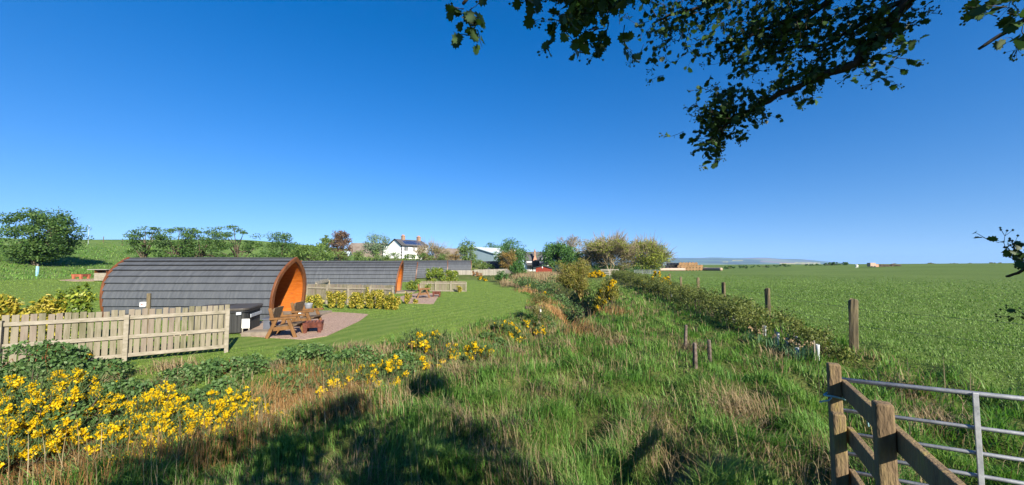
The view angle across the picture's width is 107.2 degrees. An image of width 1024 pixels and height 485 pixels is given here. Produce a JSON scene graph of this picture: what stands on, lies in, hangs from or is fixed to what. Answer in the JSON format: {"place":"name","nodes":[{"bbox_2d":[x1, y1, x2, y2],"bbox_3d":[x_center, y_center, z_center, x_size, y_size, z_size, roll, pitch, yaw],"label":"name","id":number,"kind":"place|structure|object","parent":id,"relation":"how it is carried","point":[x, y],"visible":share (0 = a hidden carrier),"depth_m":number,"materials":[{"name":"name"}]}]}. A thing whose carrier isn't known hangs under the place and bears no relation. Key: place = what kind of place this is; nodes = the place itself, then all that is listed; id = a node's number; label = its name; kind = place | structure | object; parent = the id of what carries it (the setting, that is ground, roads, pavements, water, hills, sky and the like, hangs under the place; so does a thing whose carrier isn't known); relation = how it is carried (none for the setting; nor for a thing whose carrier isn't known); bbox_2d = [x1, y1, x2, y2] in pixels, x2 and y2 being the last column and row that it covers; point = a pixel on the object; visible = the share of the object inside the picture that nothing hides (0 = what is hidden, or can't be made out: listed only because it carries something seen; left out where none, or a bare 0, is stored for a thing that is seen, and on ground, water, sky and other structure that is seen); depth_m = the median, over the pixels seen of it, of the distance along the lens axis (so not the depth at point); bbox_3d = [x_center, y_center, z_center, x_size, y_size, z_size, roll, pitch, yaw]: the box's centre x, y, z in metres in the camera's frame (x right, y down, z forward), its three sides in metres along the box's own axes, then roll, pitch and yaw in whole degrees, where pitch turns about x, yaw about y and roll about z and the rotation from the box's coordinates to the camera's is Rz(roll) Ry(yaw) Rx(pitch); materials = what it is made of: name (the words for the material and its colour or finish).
{"place":"outdoors","nodes":[
{"label":"outdoors","id":0,"kind":"place"},
{"bbox_2d":[0,238,1023,484],"bbox_3d":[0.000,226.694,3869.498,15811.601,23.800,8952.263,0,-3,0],"label":"ground","id":1,"kind":"structure","parent":0,"point":[370,330],"depth_m":10.87,"materials":[{"name":"green plant"}]},
{"bbox_2d":[0,293,16,321],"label":"variegated shrub","id":2,"kind":"object","parent":1,"relation":"on","point":[3,303],"visible":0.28,"depth_m":11.50,"materials":[{"name":"yellow plant"}]},
{"bbox_2d":[0,297,24,343],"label":"variegated shrub","id":3,"kind":"object","parent":1,"relation":"on","point":[16,304],"visible":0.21,"depth_m":11.62,"materials":[{"name":"yellow plant"}]},
{"bbox_2d":[0,389,61,451],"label":"bramble patch","id":4,"kind":"object","parent":1,"relation":"on","point":[18,395],"visible":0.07,"depth_m":6.22,"materials":[{"name":"green plant"}]},
{"bbox_2d":[0,338,92,385],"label":"bramble patch","id":5,"kind":"object","parent":1,"relation":"on","point":[57,350],"visible":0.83,"depth_m":8.27,"materials":[{"name":"green plant"}]},
{"bbox_2d":[0,206,93,265],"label":"hawthorn tree","id":6,"kind":"object","parent":1,"relation":"on","point":[53,239],"visible":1,"depth_m":41.25,"materials":[{"name":"green plant"}]},
{"bbox_2d":[28,293,67,340],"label":"variegated shrub","id":7,"kind":"object","parent":1,"relation":"on","point":[41,307],"visible":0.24,"depth_m":11.72,"materials":[{"name":"yellow plant"}]},
{"bbox_2d":[0,361,102,408],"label":"gorse bush","id":8,"kind":"object","parent":1,"relation":"on","point":[19,382],"visible":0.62,"depth_m":6.99,"materials":[{"name":"yellow plant"}]},
{"bbox_2d":[0,379,111,472],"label":"gorse bush","id":9,"kind":"object","parent":1,"relation":"on","point":[9,427],"visible":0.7,"depth_m":5.67,"materials":[{"name":"yellow plant"}]},
{"bbox_2d":[0,379,128,463],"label":"gorse bush","id":10,"kind":"object","parent":1,"relation":"on","point":[74,394],"visible":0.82,"depth_m":6.10,"materials":[{"name":"yellow plant"}]},
{"bbox_2d":[2,397,127,453],"bbox_3d":[-7.433,2.948,6.266,1.650,0.753,1.340,0,-3,0],"label":"bush","id":11,"kind":"object","parent":1,"relation":"on","point":[71,415],"visible":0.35,"depth_m":6.18,"materials":[{"name":"green plant"}]},
{"bbox_2d":[49,282,98,339],"bbox_3d":[-14.182,2.313,12.250,1.320,2.056,0.976,0,-3,0],"label":"laurel bush","id":12,"kind":"object","parent":1,"relation":"on","point":[78,300],"visible":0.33,"depth_m":12.09,"materials":[{"name":"green plant"}]},
{"bbox_2d":[37,365,122,396],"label":"gorse bush","id":13,"kind":"object","parent":1,"relation":"on","point":[100,375],"visible":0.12,"depth_m":7.41,"materials":[{"name":"yellow plant"}]},
{"bbox_2d":[50,356,136,382],"bbox_3d":[-9.303,2.884,8.435,1.578,0.520,1.170,0,-3,0],"label":"bramble patch","id":14,"kind":"object","parent":1,"relation":"on","point":[101,366],"visible":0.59,"depth_m":8.36,"materials":[{"name":"green plant"}]},
{"bbox_2d":[87,269,109,280],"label":"log store","id":15,"kind":"structure","parent":1,"relation":"on","point":[99,274],"depth_m":30.55,"materials":[{"name":"brown wood"}]},
{"bbox_2d":[0,237,217,279],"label":"bank grass","id":16,"kind":"structure","parent":1,"relation":"on","point":[41,273],"depth_m":42.12,"materials":[{"name":"green plant"}]},
{"bbox_2d":[0,304,229,366],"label":"board fence","id":17,"kind":"object","parent":1,"relation":"on","point":[127,327],"visible":0.82,"depth_m":10.01,"materials":[{"name":"beige wood"}]},
{"bbox_2d":[58,379,195,456],"bbox_3d":[-6.535,3.028,6.554,1.576,0.947,1.902,0,-3,0],"label":"gorse bush","id":18,"kind":"object","parent":1,"relation":"on","point":[157,396],"visible":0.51,"depth_m":6.72,"materials":[{"name":"yellow plant"}]},
{"bbox_2d":[86,377,168,402],"bbox_3d":[-7.571,2.987,7.441,1.459,0.572,0.905,0,-3,0],"label":"bramble patch","id":19,"kind":"object","parent":1,"relation":"on","point":[135,386],"visible":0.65,"depth_m":7.46,"materials":[{"name":"green plant"}]},
{"bbox_2d":[118,226,168,256],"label":"hawthorn tree","id":20,"kind":"object","parent":1,"relation":"on","point":[144,252],"visible":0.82,"depth_m":49.58,"materials":[{"name":"green plant"}]},
{"bbox_2d":[89,391,235,465],"bbox_3d":[-5.877,3.196,6.499,1.834,1.020,2.110,0,-3,0],"label":"gorse bush","id":21,"kind":"object","parent":1,"relation":"on","point":[113,429],"visible":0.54,"depth_m":6.26,"materials":[{"name":"yellow plant"}]},
{"bbox_2d":[149,227,208,256],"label":"hawthorn tree","id":22,"kind":"object","parent":1,"relation":"on","point":[165,237],"visible":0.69,"depth_m":50.28,"materials":[{"name":"green plant"}]},
{"bbox_2d":[156,362,220,388],"bbox_3d":[-7.271,2.988,8.527,1.430,0.478,0.992,-1,-3,16],"label":"bramble patch","id":23,"kind":"object","parent":1,"relation":"on","point":[181,371],"visible":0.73,"depth_m":8.29,"materials":[{"name":"green plant"}]},
{"bbox_2d":[174,227,229,256],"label":"hawthorn tree","id":24,"kind":"object","parent":1,"relation":"on","point":[207,241],"visible":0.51,"depth_m":51.22,"materials":[{"name":"green plant"}]},
{"bbox_2d":[99,257,306,319],"bbox_3d":[-15.068,2.222,18.904,8.538,2.996,2.920,0,-3,0],"label":"camping cabin","id":25,"kind":"object","parent":1,"relation":"on","point":[128,283],"visible":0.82,"depth_m":17.77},
{"bbox_2d":[157,384,268,445],"bbox_3d":[-5.460,3.200,6.962,1.594,0.954,1.808,0,-3,0],"label":"gorse bush","id":26,"kind":"object","parent":1,"relation":"on","point":[232,395],"visible":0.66,"depth_m":6.93,"materials":[{"name":"yellow plant"}]},
{"bbox_2d":[184,374,243,406],"bbox_3d":[-6.212,3.120,7.709,0.984,0.621,1.057,0,-3,0],"label":"bramble patch","id":27,"kind":"object","parent":1,"relation":"on","point":[214,385],"visible":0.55,"depth_m":7.80,"materials":[{"name":"green plant"}]},
{"bbox_2d":[174,320,286,335],"bbox_3d":[-11.200,3.474,15.426,3.000,0.090,2.900,1,-3,-17],"label":"tub base","id":28,"kind":"object","parent":1,"relation":"on","point":[260,326],"depth_m":15.17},
{"bbox_2d":[188,303,262,334],"bbox_3d":[-11.146,2.933,14.738,2.010,0.911,2.035,1,-3,-17],"label":"hot tub","id":29,"kind":"object","parent":28,"relation":"on","point":[252,312],"visible":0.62,"depth_m":14.21,"materials":[{"name":"plastic"}]},
{"bbox_2d":[193,354,270,382],"bbox_3d":[-6.668,2.958,8.907,1.788,0.540,1.376,0,-3,0],"label":"bramble patch","id":30,"kind":"object","parent":1,"relation":"on","point":[243,367],"visible":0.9,"depth_m":8.76,"materials":[{"name":"green plant"}]},
{"bbox_2d":[208,225,267,256],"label":"hawthorn tree","id":31,"kind":"object","parent":1,"relation":"on","point":[252,244],"visible":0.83,"depth_m":52.30,"materials":[{"name":"green plant"}]},
{"bbox_2d":[231,392,283,435],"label":"gorse bush","id":32,"kind":"object","parent":1,"relation":"on","point":[252,405],"visible":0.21,"depth_m":7.46,"materials":[{"name":"yellow plant"}]},
{"bbox_2d":[255,231,300,257],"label":"hedgerow tree","id":33,"kind":"object","parent":1,"relation":"on","point":[281,251],"visible":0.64,"depth_m":61.35,"materials":[{"name":"green plant"}]},
{"bbox_2d":[267,366,309,401],"bbox_3d":[-5.013,3.127,8.395,0.850,0.596,1.076,0,-3,0],"label":"bramble patch","id":34,"kind":"object","parent":1,"relation":"on","point":[284,384],"visible":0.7,"depth_m":8.40,"materials":[{"name":"green plant"}]},
{"bbox_2d":[17,292,576,484],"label":"russet grass","id":35,"kind":"structure","parent":1,"relation":"on","point":[372,369],"depth_m":9.65,"materials":[{"name":"plant"}]},
{"bbox_2d":[239,312,367,339],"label":"gravel patio","id":36,"kind":"structure","parent":1,"relation":"on","point":[334,322],"depth_m":15.40,"materials":[{"name":"gravel"}]},
{"bbox_2d":[241,329,276,336],"bbox_3d":[-9.269,3.322,13.913,1.000,0.160,0.620,0,-3,-7],"label":"stone step","id":37,"kind":"object","parent":36,"relation":"on","point":[255,332],"visible":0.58,"depth_m":13.63,"materials":[{"name":"beige stone"}]},
{"bbox_2d":[265,306,305,338],"bbox_3d":[-8.193,2.869,13.728,1.032,1.079,0.960,1,-3,-9],"label":"picnic table","id":38,"kind":"object","parent":36,"relation":"on","point":[276,314],"visible":0.96,"depth_m":13.35,"materials":[{"name":"brown wood"}]},
{"bbox_2d":[290,301,323,328],"bbox_3d":[-8.497,2.978,15.620,1.032,1.079,0.960,0,-3,-1],"label":"picnic table","id":39,"kind":"object","parent":36,"relation":"on","point":[297,307],"visible":0.84,"depth_m":15.38,"materials":[{"name":"brown wood"}]},
{"bbox_2d":[302,320,323,332],"bbox_3d":[-7.600,3.218,14.453,0.680,0.411,0.680,1,-3,-20],"label":"fire pit","id":40,"kind":"object","parent":36,"relation":"on","point":[317,324],"visible":0.98,"depth_m":14.23,"materials":[{"name":"red metal"}]},
{"bbox_2d":[273,342,339,363],"bbox_3d":[-5.590,3.039,10.353,1.593,0.559,1.381,2,-4,-26],"label":"bramble patch","id":41,"kind":"object","parent":1,"relation":"on","point":[308,350],"visible":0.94,"depth_m":10.09,"materials":[{"name":"green plant"}]},
{"bbox_2d":[282,242,333,260],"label":"hedgerow tree","id":42,"kind":"object","parent":1,"relation":"on","point":[302,250],"visible":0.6,"depth_m":59.20,"materials":[{"name":"green plant"}]},
{"bbox_2d":[0,288,640,484],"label":"russet tussocks","id":43,"kind":"object","parent":1,"relation":"on","point":[550,306],"visible":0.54,"depth_m":4.80,"materials":[{"name":"brown plant"}]},
{"bbox_2d":[325,290,339,307],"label":"variegated shrub","id":44,"kind":"object","parent":1,"relation":"on","point":[331,300],"visible":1,"depth_m":22.20,"materials":[{"name":"yellow plant"}]},
{"bbox_2d":[299,359,375,401],"bbox_3d":[-4.005,3.234,8.810,1.711,0.839,1.884,0,-3,0],"label":"gorse bush","id":45,"kind":"object","parent":1,"relation":"on","point":[339,376],"visible":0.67,"depth_m":8.88,"materials":[{"name":"yellow plant"}]},
{"bbox_2d":[328,230,352,259],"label":"copper tree","id":46,"kind":"object","parent":1,"relation":"on","point":[340,236],"visible":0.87,"depth_m":94.46,"materials":[{"name":"brown plant"}]},
{"bbox_2d":[336,290,347,308],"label":"variegated shrub","id":47,"kind":"object","parent":1,"relation":"on","point":[341,297],"visible":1,"depth_m":22.09,"materials":[{"name":"yellow plant"}]},
{"bbox_2d":[303,245,381,260],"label":"dark hedge","id":48,"kind":"object","parent":1,"relation":"on","point":[361,257],"visible":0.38,"depth_m":86.10,"materials":[{"name":"green plant"}]},
{"bbox_2d":[305,284,393,304],"bbox_3d":[-10.482,3.389,24.159,6.583,1.440,0.130,-1,-3,15],"label":"board fence","id":49,"kind":"object","parent":1,"relation":"on","point":[313,289],"visible":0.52,"depth_m":24.32,"materials":[{"name":"beige wood"}]},
{"bbox_2d":[301,260,403,293],"bbox_3d":[-14.521,3.130,34.392,8.988,2.996,2.920,0,-3,-7],"label":"camping cabin","id":50,"kind":"object","parent":1,"relation":"on","point":[369,273],"visible":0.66,"depth_m":33.41,"materials":[{"name":"grey wood"}]},
{"bbox_2d":[326,344,385,369],"bbox_3d":[-4.144,3.147,10.297,1.511,0.700,1.199,-1,-4,24],"label":"bramble patch","id":51,"kind":"object","parent":1,"relation":"on","point":[358,352],"visible":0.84,"depth_m":10.15,"materials":[{"name":"green plant"}]},
{"bbox_2d":[353,292,364,308],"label":"variegated shrub","id":52,"kind":"object","parent":1,"relation":"on","point":[358,299],"visible":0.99,"depth_m":21.86,"materials":[{"name":"yellow plant"}]},
{"bbox_2d":[347,243,384,257],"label":"barn","id":53,"kind":"structure","parent":1,"relation":"on","point":[358,247],"depth_m":126.72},
{"bbox_2d":[363,287,377,308],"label":"variegated shrub","id":54,"kind":"object","parent":1,"relation":"on","point":[369,299],"visible":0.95,"depth_m":21.87,"materials":[{"name":"yellow plant"}]},
{"bbox_2d":[362,230,390,260],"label":"airy tree","id":55,"kind":"object","parent":1,"relation":"on","point":[376,246],"visible":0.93,"depth_m":94.18,"materials":[{"name":"green plant"}]},
{"bbox_2d":[373,289,383,308],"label":"variegated shrub","id":56,"kind":"object","parent":1,"relation":"on","point":[379,297],"visible":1,"depth_m":21.79,"materials":[{"name":"yellow plant"}]},
{"bbox_2d":[360,353,410,393],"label":"gorse bush","id":57,"kind":"object","parent":1,"relation":"on","point":[392,365],"visible":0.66,"depth_m":9.36,"materials":[{"name":"yellow plant"}]},
{"bbox_2d":[379,348,421,374],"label":"bramble patch","id":58,"kind":"object","parent":1,"relation":"on","point":[404,355],"visible":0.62,"depth_m":10.45,"materials":[{"name":"green plant"}]},
{"bbox_2d":[383,235,426,259],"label":"farmhouse","id":59,"kind":"object","parent":1,"relation":"on","point":[402,246],"visible":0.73,"depth_m":122.91,"materials":[{"name":"paint"}]},
{"bbox_2d":[402,262,417,281],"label":"camping cabin","id":60,"kind":"object","parent":1,"relation":"on","point":[410,272],"visible":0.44,"depth_m":55.43,"materials":[{"name":"grey wood"}]},
{"bbox_2d":[382,252,449,260],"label":"dark hedge","id":61,"kind":"object","parent":1,"relation":"on","point":[423,255],"visible":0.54,"depth_m":91.99,"materials":[{"name":"green plant"}]},
{"bbox_2d":[400,293,438,303],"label":"gravel patio","id":62,"kind":"structure","parent":1,"relation":"on","point":[421,299],"depth_m":28.40,"materials":[{"name":"gravel"}]},
{"bbox_2d":[398,326,442,350],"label":"gorse bush","id":63,"kind":"object","parent":1,"relation":"on","point":[418,333],"visible":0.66,"depth_m":11.78,"materials":[{"name":"green plant"}]},
{"bbox_2d":[395,260,447,277],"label":"camping cabin","id":64,"kind":"object","parent":1,"relation":"on","point":[423,265],"visible":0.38,"depth_m":64.93,"materials":[{"name":"grey wood"}]},
{"bbox_2d":[412,238,452,259],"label":"bare leafed tree","id":65,"kind":"object","parent":1,"relation":"on","point":[432,250],"visible":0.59,"depth_m":95.56,"materials":[{"name":"brown plant"}]},
{"bbox_2d":[425,267,448,282],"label":"laurel hedge","id":66,"kind":"object","parent":1,"relation":"on","point":[436,273],"visible":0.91,"depth_m":49.58,"materials":[{"name":"green plant"}]},
{"bbox_2d":[409,329,466,370],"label":"gorse bush","id":67,"kind":"object","parent":1,"relation":"on","point":[423,345],"visible":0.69,"depth_m":11.10,"materials":[{"name":"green plant"}]},
{"bbox_2d":[420,281,466,291],"bbox_3d":[-6.553,4.220,35.930,4.510,1.130,0.130,0,-3,4],"label":"board fence","id":68,"kind":"object","parent":1,"relation":"on","point":[443,285],"visible":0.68,"depth_m":35.95,"materials":[{"name":"beige wood"}]},
{"bbox_2d":[429,260,471,273],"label":"camping cabin","id":69,"kind":"object","parent":1,"relation":"on","point":[461,265],"visible":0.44,"depth_m":79.07,"materials":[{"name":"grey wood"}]},
{"bbox_2d":[457,237,476,269],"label":"hedgerow tree","id":70,"kind":"object","parent":1,"relation":"on","point":[463,249],"visible":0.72,"depth_m":91.49,"materials":[{"name":"green plant"}]},
{"bbox_2d":[452,337,497,365],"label":"gorse bush","id":71,"kind":"object","parent":1,"relation":"on","point":[474,347],"visible":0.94,"depth_m":8.07,"materials":[{"name":"yellow plant"}]},
{"bbox_2d":[457,247,524,266],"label":"barn","id":72,"kind":"structure","parent":1,"relation":"on","point":[484,253],"depth_m":134.05,"materials":[{"name":"metal"}]},
{"bbox_2d":[478,331,509,348],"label":"bramble patch","id":73,"kind":"object","parent":1,"relation":"on","point":[497,344],"visible":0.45,"depth_m":14.21,"materials":[{"name":"green plant"}]},
{"bbox_2d":[0,307,1011,484],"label":"dead tussocks","id":74,"kind":"object","parent":1,"relation":"on","point":[455,369],"visible":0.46,"depth_m":5.50,"materials":[{"name":"beige plant"}]},
{"bbox_2d":[499,249,517,269],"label":"rusty tree","id":75,"kind":"object","parent":1,"relation":"on","point":[507,264],"visible":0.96,"depth_m":91.68,"materials":[{"name":"brown plant"}]},
{"bbox_2d":[491,320,530,342],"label":"gorse bush","id":76,"kind":"object","parent":1,"relation":"on","point":[512,330],"visible":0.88,"depth_m":15.77,"materials":[{"name":"yellow plant"}]},
{"bbox_2d":[492,237,530,268],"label":"hedgerow tree","id":77,"kind":"object","parent":1,"relation":"on","point":[519,253],"visible":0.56,"depth_m":97.02,"materials":[{"name":"green plant"}]},
{"bbox_2d":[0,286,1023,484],"bbox_3d":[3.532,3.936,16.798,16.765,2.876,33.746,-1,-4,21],"label":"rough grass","id":78,"kind":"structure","parent":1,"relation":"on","point":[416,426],"depth_m":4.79,"materials":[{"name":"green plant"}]},
{"bbox_2d":[0,284,1023,484],"bbox_3d":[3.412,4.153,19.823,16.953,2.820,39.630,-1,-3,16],"label":"dry grass","id":79,"kind":"structure","parent":1,"relation":"on","point":[496,452],"depth_m":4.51,"materials":[{"name":"plant"}]},
{"bbox_2d":[509,261,527,274],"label":"tree","id":80,"kind":"object","parent":1,"relation":"on","point":[518,268],"visible":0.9,"depth_m":63.33,"materials":[{"name":"green plant"}]},
{"bbox_2d":[499,271,564,289],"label":"reeds","id":81,"kind":"object","parent":1,"relation":"on","point":[541,275],"visible":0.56,"depth_m":51.28,"materials":[{"name":"beige plant"}]},
{"bbox_2d":[505,272,560,293],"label":"bramble bank","id":82,"kind":"structure","parent":1,"relation":"on","point":[533,284],"depth_m":39.60,"materials":[{"name":"green plant"}]},
{"bbox_2d":[523,317,547,338],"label":"gorse bush","id":83,"kind":"object","parent":1,"relation":"on","point":[536,326],"visible":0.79,"depth_m":17.67,"materials":[{"name":"yellow plant"}]},
{"bbox_2d":[524,249,547,270],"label":"cottage","id":84,"kind":"structure","parent":1,"relation":"on","point":[532,256],"depth_m":118.74,"materials":[{"name":"stone"}]},
{"bbox_2d":[526,292,551,323],"bbox_3d":[1.253,3.486,18.044,1.329,2.272,1.295,0,-3,0],"label":"sapling","id":85,"kind":"object","parent":1,"relation":"on","point":[540,299],"visible":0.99,"depth_m":17.96,"materials":[{"name":"green plant"}]},
{"bbox_2d":[537,241,582,269],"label":"broadleaf tree","id":86,"kind":"object","parent":1,"relation":"on","point":[552,254],"visible":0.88,"depth_m":92.91,"materials":[{"name":"green plant"}]},
{"bbox_2d":[544,283,587,324],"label":"bramble bank","id":87,"kind":"structure","parent":1,"relation":"on","point":[567,311],"depth_m":25.28,"materials":[{"name":"green plant"}]},
{"bbox_2d":[551,257,592,299],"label":"willow bush","id":88,"kind":"object","parent":1,"relation":"on","point":[572,276],"visible":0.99,"depth_m":30.50,"materials":[{"name":"green plant"}]},
{"bbox_2d":[575,235,629,273],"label":"bare tree","id":89,"kind":"object","parent":1,"relation":"on","point":[599,247],"visible":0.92,"depth_m":90.31,"materials":[{"name":"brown plant"}]},
{"bbox_2d":[591,277,620,315],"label":"gorse bush","id":90,"kind":"object","parent":1,"relation":"on","point":[609,292],"visible":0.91,"depth_m":21.01,"materials":[{"name":"yellow plant"}]},
{"bbox_2d":[576,229,641,271],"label":"hedgerow tree","id":91,"kind":"object","parent":1,"relation":"on","point":[628,255],"visible":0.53,"depth_m":95.27,"materials":[{"name":"green plant"}]},
{"bbox_2d":[588,278,633,308],"bbox_3d":[7.147,4.013,31.814,2.996,1.835,16.653,0,-3,3],"label":"growth","id":92,"kind":"object","parent":1,"relation":"on","point":[593,284],"visible":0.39,"depth_m":28.06,"materials":[{"name":"green plant"}]},
{"bbox_2d":[576,263,661,271],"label":"scrub strip","id":93,"kind":"object","parent":1,"relation":"on","point":[635,268],"visible":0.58,"depth_m":95.48,"materials":[{"name":"green plant"}]},
{"bbox_2d":[618,230,678,271],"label":"hedgerow tree","id":94,"kind":"object","parent":1,"relation":"on","point":[658,255],"visible":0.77,"depth_m":96.32,"materials":[{"name":"green plant"}]},
{"bbox_2d":[611,270,796,337],"bbox_3d":[11.280,3.393,33.259,1.940,1.743,46.486,-1,-3,10],"label":"field hedge","id":95,"kind":"object","parent":1,"relation":"on","point":[685,294],"visible":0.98,"depth_m":15.05,"materials":[{"name":"green plant"}]},
{"bbox_2d":[445,0,1023,321],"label":"overhanging hawthorn","id":96,"kind":"object","parent":1,"relation":"on","point":[577,17],"visible":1,"depth_m":1.77,"materials":[{"name":"green plant"}]},
{"bbox_2d":[780,317,860,362],"bbox_3d":[6.965,2.243,8.678,1.106,0.921,1.726,0,-3,0],"label":"field hedge","id":97,"kind":"object","parent":1,"relation":"on","point":[805,335],"visible":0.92,"depth_m":8.64,"materials":[{"name":"green plant"}]},
{"bbox_2d":[848,298,858,353],"bbox_3d":[8.032,2.074,8.896,0.210,1.500,0.187,-1,-3,12],"label":"fence post","id":98,"kind":"object","parent":1,"relation":"on","point":[853,320],"visible":0.77,"depth_m":8.85,"materials":[{"name":"wood"}]},
{"bbox_2d":[687,280,1023,346],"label":"wire strands","id":99,"kind":"object","parent":98,"relation":"attached to","point":[897,312],"visible":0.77,"depth_m":8.14},
{"bbox_2d":[826,362,965,484],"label":"timber fence","id":100,"kind":"object","parent":1,"relation":"on","point":[891,438],"visible":1,"depth_m":2.17,"materials":[{"name":"brown wood"}]},
{"bbox_2d":[842,377,1023,484],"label":"field gate","id":101,"kind":"structure","parent":1,"relation":"on","point":[977,428],"depth_m":2.76,"materials":[{"name":"silver metal"}]},
{"bbox_2d":[0,0,1023,263],"label":"sky","id":102,"kind":"structure","parent":0,"point":[308,120],"materials":[{"name":"blue"}]},
{"bbox_2d":[588,257,840,266],"bbox_3d":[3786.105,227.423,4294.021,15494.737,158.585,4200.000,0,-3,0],"label":"hills","id":103,"kind":"structure","parent":0,"point":[717,261],"depth_m":3935.82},
{"bbox_2d":[647,274,1023,395],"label":"field grass","id":104,"kind":"structure","parent":0,"point":[950,351],"depth_m":15.66,"materials":[{"name":"green plant"}]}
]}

